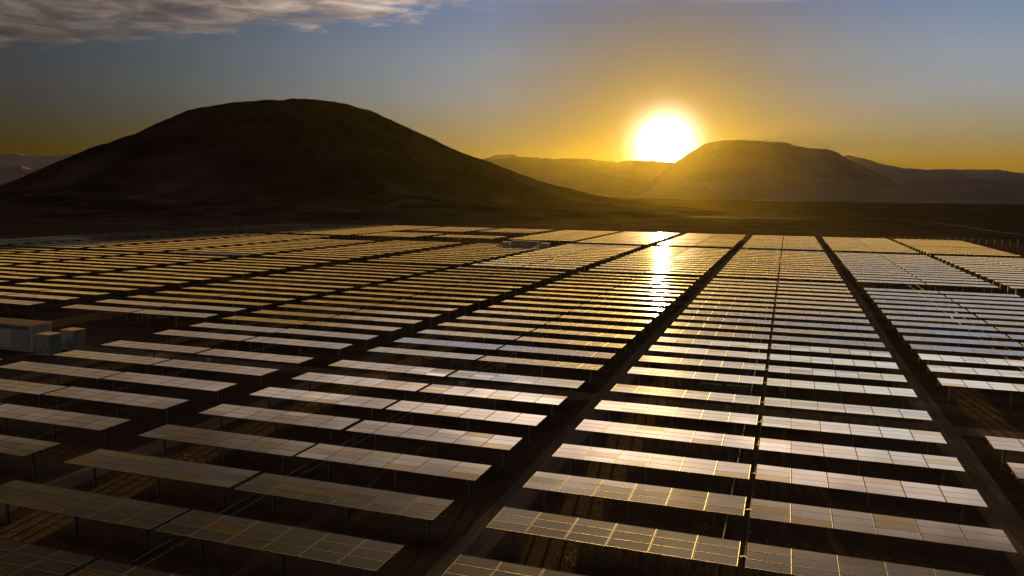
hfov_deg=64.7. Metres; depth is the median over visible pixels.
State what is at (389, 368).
solar table
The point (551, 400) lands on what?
solar table
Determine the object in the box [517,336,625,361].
solar table
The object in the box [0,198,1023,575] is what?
ground
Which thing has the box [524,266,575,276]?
solar table
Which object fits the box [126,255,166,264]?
solar table
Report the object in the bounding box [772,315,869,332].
solar table
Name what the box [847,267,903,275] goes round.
solar table
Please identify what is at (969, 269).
solar table
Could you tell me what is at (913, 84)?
sky
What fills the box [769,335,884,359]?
solar table
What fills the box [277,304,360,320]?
solar table
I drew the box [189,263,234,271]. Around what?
solar table
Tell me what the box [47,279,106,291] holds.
solar table
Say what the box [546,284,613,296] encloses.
solar table
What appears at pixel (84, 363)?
dirt track
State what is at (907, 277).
solar table
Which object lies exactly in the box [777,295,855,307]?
solar table
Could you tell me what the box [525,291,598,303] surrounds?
solar table
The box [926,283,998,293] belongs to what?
solar table
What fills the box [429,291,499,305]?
solar table
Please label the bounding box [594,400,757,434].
solar table
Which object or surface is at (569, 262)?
solar table
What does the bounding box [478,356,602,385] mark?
solar table
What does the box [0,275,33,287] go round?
solar table
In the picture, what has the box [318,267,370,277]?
solar table
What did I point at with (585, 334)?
solar table
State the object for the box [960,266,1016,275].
solar table
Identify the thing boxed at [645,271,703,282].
solar table
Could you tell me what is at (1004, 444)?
solar table
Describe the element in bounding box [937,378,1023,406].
solar table
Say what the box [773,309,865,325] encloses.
solar table
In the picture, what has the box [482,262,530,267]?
solar table
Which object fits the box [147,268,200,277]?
solar table
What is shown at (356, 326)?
solar table
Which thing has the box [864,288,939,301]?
solar table
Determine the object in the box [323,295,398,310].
solar table
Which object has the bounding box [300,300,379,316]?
solar table
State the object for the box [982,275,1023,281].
solar table
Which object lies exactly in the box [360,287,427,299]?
solar table
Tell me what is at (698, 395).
solar table
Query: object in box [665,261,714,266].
solar table
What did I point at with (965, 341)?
solar table
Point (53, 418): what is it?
solar table
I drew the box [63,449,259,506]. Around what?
solar table
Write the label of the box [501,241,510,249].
transformer cabinet
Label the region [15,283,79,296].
solar table
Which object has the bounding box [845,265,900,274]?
solar table
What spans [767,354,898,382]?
solar table
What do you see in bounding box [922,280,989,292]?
solar table
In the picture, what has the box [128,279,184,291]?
solar table
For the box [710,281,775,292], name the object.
solar table
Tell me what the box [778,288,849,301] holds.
solar table
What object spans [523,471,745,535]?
solar table
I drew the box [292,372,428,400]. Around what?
solar table
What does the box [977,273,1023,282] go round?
solar table
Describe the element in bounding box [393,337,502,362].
solar table
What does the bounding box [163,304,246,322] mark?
solar table
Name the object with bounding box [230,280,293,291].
solar table
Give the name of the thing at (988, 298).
solar table
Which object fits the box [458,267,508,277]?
solar table
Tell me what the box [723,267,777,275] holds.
solar table
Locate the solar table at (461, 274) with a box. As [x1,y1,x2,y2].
[435,272,488,283]
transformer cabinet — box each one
[34,332,62,355]
[59,327,87,350]
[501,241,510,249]
[540,243,549,249]
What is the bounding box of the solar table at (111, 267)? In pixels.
[86,265,134,273]
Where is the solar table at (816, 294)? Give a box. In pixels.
[777,291,852,304]
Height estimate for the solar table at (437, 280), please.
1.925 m
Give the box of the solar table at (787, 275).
[779,274,840,285]
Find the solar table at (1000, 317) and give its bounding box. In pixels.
[976,314,1023,326]
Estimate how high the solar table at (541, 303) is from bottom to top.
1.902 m
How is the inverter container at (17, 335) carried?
on the ground at (450, 526)
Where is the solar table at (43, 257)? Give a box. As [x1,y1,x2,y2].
[38,256,79,264]
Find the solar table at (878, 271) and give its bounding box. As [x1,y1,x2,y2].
[849,270,907,278]
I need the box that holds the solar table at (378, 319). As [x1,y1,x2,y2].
[331,315,421,335]
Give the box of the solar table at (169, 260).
[146,259,189,268]
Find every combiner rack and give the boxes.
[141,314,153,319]
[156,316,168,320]
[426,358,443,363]
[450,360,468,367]
[699,382,721,391]
[726,385,749,393]
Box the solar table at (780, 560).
[740,542,981,575]
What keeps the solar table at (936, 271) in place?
on the ground at (450, 526)
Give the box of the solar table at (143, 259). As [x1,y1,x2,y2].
[104,257,146,265]
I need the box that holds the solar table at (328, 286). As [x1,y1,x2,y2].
[288,284,351,295]
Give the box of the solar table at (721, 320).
[677,315,770,333]
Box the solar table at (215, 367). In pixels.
[154,359,278,389]
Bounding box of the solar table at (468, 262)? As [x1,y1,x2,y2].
[424,260,471,269]
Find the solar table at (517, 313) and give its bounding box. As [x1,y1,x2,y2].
[472,310,560,326]
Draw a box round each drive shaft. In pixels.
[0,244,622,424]
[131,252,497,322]
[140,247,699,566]
[744,240,783,571]
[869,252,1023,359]
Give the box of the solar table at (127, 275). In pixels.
[103,273,156,283]
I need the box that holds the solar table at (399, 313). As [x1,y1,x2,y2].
[355,310,441,328]
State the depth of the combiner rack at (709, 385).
75.31 m
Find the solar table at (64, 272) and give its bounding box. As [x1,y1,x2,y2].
[34,270,88,280]
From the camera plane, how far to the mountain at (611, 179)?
4790.80 m
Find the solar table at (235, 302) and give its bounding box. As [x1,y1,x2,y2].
[196,299,270,314]
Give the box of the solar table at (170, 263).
[126,261,171,268]
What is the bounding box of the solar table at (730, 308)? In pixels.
[688,304,772,319]
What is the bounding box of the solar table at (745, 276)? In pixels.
[716,274,776,282]
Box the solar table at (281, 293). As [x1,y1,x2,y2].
[246,291,316,304]
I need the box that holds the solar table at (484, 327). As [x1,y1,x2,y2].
[439,322,534,343]
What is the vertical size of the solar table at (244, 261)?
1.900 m
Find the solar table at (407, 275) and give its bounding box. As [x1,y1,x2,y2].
[356,272,413,283]
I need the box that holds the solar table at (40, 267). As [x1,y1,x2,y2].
[14,265,64,273]
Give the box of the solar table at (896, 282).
[857,280,925,292]
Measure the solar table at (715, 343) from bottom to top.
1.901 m
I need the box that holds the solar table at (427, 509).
[234,473,453,540]
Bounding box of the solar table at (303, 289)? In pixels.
[269,287,336,300]
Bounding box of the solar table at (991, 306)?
[960,304,1023,319]
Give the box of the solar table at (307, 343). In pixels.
[245,337,352,360]
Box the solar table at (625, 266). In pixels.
[600,264,653,273]
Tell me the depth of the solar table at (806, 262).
200.54 m
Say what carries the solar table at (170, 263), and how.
on the ground at (450, 526)
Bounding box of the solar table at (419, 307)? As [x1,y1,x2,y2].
[376,304,456,321]
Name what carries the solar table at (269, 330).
on the ground at (450, 526)
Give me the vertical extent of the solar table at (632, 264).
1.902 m
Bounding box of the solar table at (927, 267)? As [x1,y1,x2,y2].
[898,265,954,274]
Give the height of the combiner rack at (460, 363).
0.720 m
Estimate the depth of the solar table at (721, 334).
96.00 m
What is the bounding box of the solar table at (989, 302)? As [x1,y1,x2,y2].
[952,299,1023,313]
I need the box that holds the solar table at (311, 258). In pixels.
[304,257,347,264]
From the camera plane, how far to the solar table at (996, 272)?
182.16 m
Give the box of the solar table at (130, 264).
[105,263,151,271]
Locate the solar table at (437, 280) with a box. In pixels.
[407,278,469,287]
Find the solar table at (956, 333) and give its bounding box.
[897,328,1009,348]
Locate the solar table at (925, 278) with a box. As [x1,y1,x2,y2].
[917,277,983,288]
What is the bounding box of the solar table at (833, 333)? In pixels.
[771,328,879,349]
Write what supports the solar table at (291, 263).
on the ground at (450, 526)
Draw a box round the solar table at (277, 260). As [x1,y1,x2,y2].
[237,258,281,266]
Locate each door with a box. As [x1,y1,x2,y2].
[0,329,11,346]
[11,330,29,348]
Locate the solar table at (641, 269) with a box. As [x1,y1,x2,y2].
[595,266,649,274]
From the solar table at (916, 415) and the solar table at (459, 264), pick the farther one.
the solar table at (459, 264)
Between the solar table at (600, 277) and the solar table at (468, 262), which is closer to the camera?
the solar table at (600, 277)
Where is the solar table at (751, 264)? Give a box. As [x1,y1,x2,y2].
[727,263,778,269]
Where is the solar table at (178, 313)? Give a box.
[131,309,218,329]
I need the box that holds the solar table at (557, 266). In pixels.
[531,264,582,273]
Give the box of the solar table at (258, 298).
[219,295,293,310]
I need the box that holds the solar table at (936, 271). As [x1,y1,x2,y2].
[906,270,965,278]
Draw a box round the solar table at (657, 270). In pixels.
[650,269,705,278]
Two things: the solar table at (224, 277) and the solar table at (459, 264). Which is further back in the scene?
the solar table at (459, 264)
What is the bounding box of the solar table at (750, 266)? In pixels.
[725,265,778,273]
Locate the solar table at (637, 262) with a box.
[611,261,661,266]
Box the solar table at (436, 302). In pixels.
[396,299,471,315]
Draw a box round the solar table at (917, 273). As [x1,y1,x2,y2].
[909,272,971,281]
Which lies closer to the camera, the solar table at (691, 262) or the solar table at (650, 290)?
the solar table at (650, 290)
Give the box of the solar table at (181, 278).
[153,276,208,287]
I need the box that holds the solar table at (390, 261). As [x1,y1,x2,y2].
[366,260,414,267]
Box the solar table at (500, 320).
[456,316,547,333]
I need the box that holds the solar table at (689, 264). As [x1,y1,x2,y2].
[661,263,712,272]
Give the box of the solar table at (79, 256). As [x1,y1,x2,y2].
[60,255,101,263]
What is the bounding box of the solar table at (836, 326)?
[771,321,874,340]
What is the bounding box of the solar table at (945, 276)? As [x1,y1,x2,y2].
[913,274,977,284]
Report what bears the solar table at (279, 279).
on the ground at (450, 526)
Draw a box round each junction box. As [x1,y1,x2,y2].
[205,357,212,373]
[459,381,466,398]
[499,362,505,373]
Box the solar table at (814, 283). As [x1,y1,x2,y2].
[779,281,845,292]
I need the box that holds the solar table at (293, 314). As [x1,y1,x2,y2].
[250,310,337,328]
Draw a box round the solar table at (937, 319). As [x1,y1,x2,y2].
[886,315,986,331]
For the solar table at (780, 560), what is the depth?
36.08 m
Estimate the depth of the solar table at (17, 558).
35.60 m
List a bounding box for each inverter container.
[0,317,52,351]
[511,240,540,250]
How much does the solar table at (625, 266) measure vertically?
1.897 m
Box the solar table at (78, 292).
[43,290,110,304]
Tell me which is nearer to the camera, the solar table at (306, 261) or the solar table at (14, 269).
the solar table at (14, 269)
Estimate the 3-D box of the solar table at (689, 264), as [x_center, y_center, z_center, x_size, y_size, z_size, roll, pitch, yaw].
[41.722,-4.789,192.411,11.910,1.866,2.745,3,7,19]
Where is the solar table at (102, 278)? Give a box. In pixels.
[77,276,131,287]
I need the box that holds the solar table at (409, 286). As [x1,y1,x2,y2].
[378,284,444,295]
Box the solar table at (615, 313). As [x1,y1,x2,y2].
[570,309,658,327]
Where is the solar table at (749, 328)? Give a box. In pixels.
[672,322,769,342]
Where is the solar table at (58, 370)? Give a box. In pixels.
[0,361,122,388]
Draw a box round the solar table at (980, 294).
[939,291,1019,305]
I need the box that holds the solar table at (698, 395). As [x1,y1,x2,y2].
[611,384,760,412]
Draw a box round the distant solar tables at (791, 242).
[0,223,1023,403]
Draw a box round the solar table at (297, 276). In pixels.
[272,274,326,284]
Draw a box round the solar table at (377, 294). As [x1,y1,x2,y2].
[342,291,413,304]
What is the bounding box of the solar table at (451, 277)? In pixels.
[420,275,481,286]
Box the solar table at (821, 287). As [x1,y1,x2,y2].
[778,284,847,297]
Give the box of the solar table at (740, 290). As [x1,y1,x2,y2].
[703,288,774,300]
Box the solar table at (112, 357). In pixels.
[53,350,170,373]
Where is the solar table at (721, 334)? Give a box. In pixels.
[664,329,768,351]
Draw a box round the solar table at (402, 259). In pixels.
[379,258,423,266]
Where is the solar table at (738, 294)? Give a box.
[700,292,774,306]
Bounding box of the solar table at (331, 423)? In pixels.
[198,404,359,444]
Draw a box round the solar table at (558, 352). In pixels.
[498,345,615,372]
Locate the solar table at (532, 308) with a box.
[489,305,570,321]
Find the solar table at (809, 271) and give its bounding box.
[780,269,837,278]
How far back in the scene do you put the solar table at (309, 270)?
166.08 m
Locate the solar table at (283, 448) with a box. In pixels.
[138,424,315,473]
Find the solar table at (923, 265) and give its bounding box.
[896,264,950,271]
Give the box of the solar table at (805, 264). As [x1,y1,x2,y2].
[781,263,832,266]
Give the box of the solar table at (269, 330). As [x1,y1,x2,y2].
[191,323,285,344]
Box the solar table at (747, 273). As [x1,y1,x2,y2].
[719,272,777,279]
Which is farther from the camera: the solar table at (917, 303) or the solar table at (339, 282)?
the solar table at (339, 282)
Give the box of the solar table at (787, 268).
[780,267,835,275]
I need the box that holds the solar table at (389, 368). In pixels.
[328,360,455,383]
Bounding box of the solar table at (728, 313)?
[683,310,771,326]
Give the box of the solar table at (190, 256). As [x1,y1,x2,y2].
[186,255,224,259]
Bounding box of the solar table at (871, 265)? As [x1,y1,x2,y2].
[844,263,897,271]
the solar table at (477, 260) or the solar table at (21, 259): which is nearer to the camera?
the solar table at (21, 259)
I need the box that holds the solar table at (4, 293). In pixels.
[0,292,16,304]
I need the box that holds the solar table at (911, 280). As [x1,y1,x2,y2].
[855,277,920,288]
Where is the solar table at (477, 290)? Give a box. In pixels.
[441,287,511,300]
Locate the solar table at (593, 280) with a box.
[564,278,624,290]
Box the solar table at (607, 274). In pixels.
[579,273,636,283]
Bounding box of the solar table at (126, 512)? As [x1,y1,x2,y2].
[0,480,189,549]
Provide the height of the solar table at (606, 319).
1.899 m
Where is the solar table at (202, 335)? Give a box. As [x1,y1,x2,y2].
[153,330,255,350]
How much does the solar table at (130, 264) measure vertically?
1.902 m
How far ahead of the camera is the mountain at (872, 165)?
5550.02 m
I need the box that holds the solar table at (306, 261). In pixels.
[282,260,329,267]
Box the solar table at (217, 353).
[197,349,312,375]
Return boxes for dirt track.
[0,245,664,514]
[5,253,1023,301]
[8,243,591,380]
[61,344,1023,438]
[169,234,838,257]
[424,240,747,575]
[818,242,1023,575]
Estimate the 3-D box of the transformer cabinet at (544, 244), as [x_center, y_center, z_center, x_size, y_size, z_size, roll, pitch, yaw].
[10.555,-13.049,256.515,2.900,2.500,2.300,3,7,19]
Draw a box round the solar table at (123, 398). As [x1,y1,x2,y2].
[43,386,189,423]
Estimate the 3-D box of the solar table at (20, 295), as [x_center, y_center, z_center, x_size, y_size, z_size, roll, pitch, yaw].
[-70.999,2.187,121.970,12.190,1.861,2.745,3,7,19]
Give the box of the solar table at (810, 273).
[780,272,838,281]
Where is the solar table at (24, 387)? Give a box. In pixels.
[0,379,67,407]
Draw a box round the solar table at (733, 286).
[707,284,775,297]
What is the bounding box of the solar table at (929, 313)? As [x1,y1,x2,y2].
[882,310,976,324]
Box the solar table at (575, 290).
[537,288,606,300]
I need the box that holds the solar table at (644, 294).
[606,291,679,305]
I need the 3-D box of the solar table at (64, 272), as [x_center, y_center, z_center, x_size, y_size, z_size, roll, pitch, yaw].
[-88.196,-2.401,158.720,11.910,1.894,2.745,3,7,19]
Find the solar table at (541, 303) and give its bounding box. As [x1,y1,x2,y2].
[501,300,581,314]
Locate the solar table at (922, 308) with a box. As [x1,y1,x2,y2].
[878,305,967,318]
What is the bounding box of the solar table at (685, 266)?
[657,264,710,274]
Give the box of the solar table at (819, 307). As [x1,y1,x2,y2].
[774,304,861,318]
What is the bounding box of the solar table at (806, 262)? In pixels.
[781,261,831,270]
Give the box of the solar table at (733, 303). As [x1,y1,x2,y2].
[693,300,773,313]
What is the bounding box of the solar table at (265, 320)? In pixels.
[221,316,312,336]
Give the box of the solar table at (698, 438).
[575,419,754,461]
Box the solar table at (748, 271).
[721,269,777,278]
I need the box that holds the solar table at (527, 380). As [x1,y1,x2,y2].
[448,370,584,404]
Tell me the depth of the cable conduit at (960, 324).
114.39 m
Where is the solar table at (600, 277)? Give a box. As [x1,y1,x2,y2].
[572,275,630,286]
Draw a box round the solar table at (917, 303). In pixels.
[873,299,959,312]
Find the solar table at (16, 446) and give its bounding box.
[0,435,61,476]
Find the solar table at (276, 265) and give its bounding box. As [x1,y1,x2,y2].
[252,264,296,273]
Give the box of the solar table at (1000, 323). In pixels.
[985,320,1023,333]
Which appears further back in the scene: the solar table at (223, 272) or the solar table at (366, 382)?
the solar table at (223, 272)
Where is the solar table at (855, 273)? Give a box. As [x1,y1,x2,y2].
[851,272,911,281]
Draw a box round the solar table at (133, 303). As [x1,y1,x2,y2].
[96,299,172,315]
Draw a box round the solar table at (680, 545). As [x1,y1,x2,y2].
[486,507,740,575]
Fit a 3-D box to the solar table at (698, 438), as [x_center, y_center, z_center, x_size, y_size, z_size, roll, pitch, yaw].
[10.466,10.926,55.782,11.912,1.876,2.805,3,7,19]
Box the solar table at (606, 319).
[559,315,651,334]
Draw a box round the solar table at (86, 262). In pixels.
[63,261,109,268]
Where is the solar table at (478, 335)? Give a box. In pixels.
[417,329,520,352]
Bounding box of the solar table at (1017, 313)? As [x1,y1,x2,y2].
[968,309,1023,321]
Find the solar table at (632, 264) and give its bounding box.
[606,262,657,270]
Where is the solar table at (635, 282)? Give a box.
[627,281,691,293]
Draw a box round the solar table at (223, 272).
[195,270,247,280]
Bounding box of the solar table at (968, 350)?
[910,344,1023,369]
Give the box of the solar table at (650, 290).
[614,288,684,301]
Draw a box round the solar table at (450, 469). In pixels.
[295,443,491,500]
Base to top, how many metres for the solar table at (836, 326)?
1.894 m
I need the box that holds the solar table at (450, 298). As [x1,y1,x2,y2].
[412,295,486,309]
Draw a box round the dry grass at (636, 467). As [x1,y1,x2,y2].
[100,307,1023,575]
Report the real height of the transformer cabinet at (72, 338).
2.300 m
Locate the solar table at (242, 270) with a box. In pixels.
[216,268,269,279]
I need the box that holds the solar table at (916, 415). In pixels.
[761,397,932,429]
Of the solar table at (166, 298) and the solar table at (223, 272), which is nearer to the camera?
the solar table at (166, 298)
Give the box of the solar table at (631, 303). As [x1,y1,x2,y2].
[590,299,669,315]
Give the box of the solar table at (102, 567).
[71,559,185,575]
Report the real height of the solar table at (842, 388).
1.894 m
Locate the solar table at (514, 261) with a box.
[491,260,537,269]
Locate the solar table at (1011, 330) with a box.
[996,327,1023,341]
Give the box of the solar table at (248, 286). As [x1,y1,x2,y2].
[205,283,268,296]
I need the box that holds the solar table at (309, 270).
[305,269,355,276]
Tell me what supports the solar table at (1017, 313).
on the ground at (450, 526)
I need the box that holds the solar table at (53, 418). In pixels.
[0,404,130,448]
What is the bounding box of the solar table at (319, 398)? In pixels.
[249,387,397,420]
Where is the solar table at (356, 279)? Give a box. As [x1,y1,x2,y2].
[327,277,384,288]
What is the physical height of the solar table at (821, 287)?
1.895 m
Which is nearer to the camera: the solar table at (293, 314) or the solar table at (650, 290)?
the solar table at (293, 314)
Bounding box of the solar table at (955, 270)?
[903,268,959,273]
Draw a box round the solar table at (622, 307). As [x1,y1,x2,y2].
[580,304,663,321]
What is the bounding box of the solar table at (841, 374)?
[765,365,906,396]
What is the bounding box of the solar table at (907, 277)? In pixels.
[853,274,916,285]
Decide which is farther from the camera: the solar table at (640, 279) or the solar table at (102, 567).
the solar table at (640, 279)
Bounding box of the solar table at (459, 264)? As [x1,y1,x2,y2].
[414,262,464,269]
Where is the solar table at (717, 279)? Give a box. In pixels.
[713,278,776,287]
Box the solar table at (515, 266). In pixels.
[472,264,521,272]
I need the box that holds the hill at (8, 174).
[0,166,41,184]
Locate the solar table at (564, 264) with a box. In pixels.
[539,262,587,271]
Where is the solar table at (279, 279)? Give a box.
[253,277,309,287]
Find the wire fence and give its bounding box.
[883,236,1017,244]
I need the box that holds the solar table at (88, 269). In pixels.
[65,267,113,276]
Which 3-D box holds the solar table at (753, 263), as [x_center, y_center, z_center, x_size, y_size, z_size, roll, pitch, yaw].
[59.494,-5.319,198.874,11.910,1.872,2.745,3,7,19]
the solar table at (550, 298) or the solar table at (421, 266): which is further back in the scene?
the solar table at (421, 266)
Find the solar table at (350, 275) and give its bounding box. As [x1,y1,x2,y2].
[343,274,398,286]
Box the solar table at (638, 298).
[599,295,675,310]
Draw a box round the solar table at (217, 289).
[182,287,251,300]
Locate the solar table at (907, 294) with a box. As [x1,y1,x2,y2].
[867,291,945,306]
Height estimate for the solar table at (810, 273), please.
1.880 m
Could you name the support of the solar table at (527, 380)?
on the ground at (450, 526)
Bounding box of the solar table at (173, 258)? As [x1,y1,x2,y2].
[167,257,208,266]
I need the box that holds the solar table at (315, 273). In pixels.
[286,272,343,279]
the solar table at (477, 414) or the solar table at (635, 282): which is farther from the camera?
the solar table at (635, 282)
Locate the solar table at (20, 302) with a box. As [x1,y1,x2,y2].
[0,299,45,315]
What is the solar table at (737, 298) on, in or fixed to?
on the ground at (450, 526)
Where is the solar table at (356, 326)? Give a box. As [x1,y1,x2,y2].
[305,321,400,343]
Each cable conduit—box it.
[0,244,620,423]
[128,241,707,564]
[715,249,778,575]
[864,252,1023,370]
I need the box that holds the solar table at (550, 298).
[515,295,590,309]
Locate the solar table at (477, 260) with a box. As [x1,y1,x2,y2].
[434,258,480,266]
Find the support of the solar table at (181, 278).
on the ground at (450, 526)
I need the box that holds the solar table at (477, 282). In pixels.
[467,281,531,293]
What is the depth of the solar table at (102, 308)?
110.54 m
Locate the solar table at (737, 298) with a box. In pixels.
[696,296,773,307]
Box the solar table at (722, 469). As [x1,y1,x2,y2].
[552,444,750,493]
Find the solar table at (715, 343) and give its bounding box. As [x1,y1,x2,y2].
[657,337,767,360]
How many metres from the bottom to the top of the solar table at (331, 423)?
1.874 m
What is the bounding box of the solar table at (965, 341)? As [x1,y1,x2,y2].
[903,336,1022,358]
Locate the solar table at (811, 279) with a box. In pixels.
[779,277,842,286]
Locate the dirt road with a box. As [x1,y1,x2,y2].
[733,213,1022,234]
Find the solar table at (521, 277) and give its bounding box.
[491,275,550,286]
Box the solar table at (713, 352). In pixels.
[648,345,766,371]
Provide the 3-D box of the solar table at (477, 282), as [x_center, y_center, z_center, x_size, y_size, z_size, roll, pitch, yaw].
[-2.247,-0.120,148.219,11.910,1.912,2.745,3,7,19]
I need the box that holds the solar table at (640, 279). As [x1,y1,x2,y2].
[633,278,694,288]
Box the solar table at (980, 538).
[746,498,1016,574]
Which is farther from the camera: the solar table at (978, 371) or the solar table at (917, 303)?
the solar table at (917, 303)
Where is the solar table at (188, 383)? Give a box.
[102,372,236,404]
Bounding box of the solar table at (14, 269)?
[0,267,40,276]
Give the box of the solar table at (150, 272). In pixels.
[124,270,176,280]
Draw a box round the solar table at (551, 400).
[419,384,566,422]
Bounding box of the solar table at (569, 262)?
[546,260,593,267]
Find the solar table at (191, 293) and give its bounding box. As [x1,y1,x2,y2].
[155,291,226,305]
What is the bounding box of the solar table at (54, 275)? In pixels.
[6,272,65,283]
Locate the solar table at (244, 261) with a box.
[221,260,267,267]
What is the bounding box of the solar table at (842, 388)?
[763,378,917,408]
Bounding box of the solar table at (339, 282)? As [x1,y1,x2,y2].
[310,280,369,291]
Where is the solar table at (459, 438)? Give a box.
[345,420,522,468]
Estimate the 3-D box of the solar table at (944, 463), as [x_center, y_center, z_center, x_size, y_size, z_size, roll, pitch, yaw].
[21.919,11.509,51.893,12.190,1.870,2.805,3,7,19]
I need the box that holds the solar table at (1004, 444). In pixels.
[985,436,1023,469]
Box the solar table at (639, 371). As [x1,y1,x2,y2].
[628,367,762,394]
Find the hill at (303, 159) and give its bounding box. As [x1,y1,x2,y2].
[0,98,726,219]
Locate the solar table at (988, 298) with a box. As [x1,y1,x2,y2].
[946,295,1023,310]
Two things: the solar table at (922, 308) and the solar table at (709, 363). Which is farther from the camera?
the solar table at (922, 308)
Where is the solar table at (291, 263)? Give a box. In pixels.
[267,262,312,271]
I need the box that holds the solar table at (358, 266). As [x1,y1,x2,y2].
[333,265,382,274]
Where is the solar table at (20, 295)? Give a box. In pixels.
[4,293,79,309]
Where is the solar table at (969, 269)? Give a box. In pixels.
[965,268,1023,273]
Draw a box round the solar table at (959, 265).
[955,264,1010,273]
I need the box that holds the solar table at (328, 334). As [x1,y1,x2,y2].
[276,328,377,352]
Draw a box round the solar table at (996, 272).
[970,270,1023,280]
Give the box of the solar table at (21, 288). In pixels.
[0,286,49,300]
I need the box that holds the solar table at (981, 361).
[918,354,1023,378]
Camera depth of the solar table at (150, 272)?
158.87 m
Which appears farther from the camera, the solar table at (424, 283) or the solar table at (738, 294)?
the solar table at (424, 283)
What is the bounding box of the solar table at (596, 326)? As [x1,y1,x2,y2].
[546,322,643,342]
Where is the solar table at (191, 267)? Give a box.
[165,266,214,274]
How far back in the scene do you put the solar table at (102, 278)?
147.85 m
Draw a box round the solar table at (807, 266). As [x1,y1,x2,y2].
[781,265,834,268]
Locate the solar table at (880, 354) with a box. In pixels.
[768,344,891,370]
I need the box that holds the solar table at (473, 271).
[447,270,500,280]
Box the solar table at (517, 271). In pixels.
[509,270,564,280]
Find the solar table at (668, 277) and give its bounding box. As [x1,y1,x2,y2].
[638,275,697,286]
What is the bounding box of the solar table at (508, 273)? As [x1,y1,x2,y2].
[501,272,558,283]
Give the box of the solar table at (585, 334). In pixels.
[532,329,635,351]
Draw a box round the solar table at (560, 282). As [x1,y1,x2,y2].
[556,281,619,293]
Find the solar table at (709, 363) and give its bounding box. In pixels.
[639,355,764,384]
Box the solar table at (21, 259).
[15,258,55,266]
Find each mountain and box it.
[0,153,73,168]
[483,157,673,197]
[485,154,520,158]
[620,139,895,199]
[844,155,904,171]
[878,168,1023,183]
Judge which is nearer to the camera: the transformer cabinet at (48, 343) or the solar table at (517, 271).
the transformer cabinet at (48, 343)
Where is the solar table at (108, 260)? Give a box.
[86,259,131,268]
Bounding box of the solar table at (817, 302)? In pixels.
[774,299,858,312]
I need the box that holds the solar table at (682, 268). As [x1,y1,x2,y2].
[654,267,707,276]
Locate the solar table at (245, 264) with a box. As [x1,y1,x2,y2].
[205,262,249,271]
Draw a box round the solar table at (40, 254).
[17,253,60,261]
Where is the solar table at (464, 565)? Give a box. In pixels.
[442,554,585,575]
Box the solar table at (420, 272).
[372,269,425,280]
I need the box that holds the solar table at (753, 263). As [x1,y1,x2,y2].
[729,261,778,268]
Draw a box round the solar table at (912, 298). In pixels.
[870,295,952,309]
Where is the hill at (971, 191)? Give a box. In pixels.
[746,179,1023,203]
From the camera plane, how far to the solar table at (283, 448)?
53.09 m
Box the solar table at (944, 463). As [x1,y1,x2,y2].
[755,438,964,485]
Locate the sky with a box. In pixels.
[0,0,1023,172]
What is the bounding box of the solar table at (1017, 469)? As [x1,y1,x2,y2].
[1007,462,1023,478]
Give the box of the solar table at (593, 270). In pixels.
[588,269,644,277]
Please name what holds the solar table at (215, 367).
on the ground at (450, 526)
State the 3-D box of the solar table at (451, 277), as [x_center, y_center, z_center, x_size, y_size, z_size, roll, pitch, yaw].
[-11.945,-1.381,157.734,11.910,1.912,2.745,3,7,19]
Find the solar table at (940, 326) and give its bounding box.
[891,321,997,339]
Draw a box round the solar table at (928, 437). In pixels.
[758,416,946,454]
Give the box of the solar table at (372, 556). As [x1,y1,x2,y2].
[155,509,403,575]
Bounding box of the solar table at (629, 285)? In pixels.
[621,284,688,297]
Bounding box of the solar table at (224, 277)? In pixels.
[172,273,230,283]
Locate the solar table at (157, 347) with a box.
[101,340,211,360]
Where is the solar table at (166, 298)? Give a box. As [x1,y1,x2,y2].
[129,295,202,311]
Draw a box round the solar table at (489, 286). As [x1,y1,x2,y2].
[454,284,521,297]
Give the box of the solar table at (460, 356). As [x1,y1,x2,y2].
[367,347,483,370]
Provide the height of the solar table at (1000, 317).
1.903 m
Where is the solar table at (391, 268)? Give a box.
[383,267,437,276]
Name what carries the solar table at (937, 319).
on the ground at (450, 526)
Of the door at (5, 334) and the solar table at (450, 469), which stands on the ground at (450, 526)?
the solar table at (450, 469)
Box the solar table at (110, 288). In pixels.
[73,286,136,300]
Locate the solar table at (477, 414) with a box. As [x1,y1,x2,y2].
[385,400,546,443]
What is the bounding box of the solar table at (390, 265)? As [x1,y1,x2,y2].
[350,263,395,272]
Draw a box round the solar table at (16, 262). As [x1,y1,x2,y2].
[0,260,33,268]
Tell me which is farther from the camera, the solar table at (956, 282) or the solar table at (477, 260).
the solar table at (477, 260)
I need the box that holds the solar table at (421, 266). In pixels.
[396,265,445,267]
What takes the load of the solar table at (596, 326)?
on the ground at (450, 526)
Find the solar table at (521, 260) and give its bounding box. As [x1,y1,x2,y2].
[499,258,544,265]
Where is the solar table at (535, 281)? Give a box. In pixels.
[481,277,541,289]
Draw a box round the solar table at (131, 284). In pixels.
[99,282,165,295]
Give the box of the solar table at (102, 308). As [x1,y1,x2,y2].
[60,304,143,322]
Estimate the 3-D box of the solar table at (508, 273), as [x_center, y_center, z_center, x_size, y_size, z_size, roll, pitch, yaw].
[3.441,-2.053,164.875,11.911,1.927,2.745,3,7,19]
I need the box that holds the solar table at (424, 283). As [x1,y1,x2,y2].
[393,281,456,291]
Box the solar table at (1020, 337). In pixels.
[1007,334,1023,350]
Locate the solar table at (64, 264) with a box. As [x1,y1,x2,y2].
[39,263,87,270]
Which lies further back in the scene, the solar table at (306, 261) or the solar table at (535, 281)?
the solar table at (306, 261)
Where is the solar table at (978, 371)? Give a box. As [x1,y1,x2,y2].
[927,365,1023,391]
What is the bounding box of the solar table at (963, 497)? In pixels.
[751,464,987,524]
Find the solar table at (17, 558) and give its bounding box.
[0,538,96,575]
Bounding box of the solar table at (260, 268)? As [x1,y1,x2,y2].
[232,266,286,276]

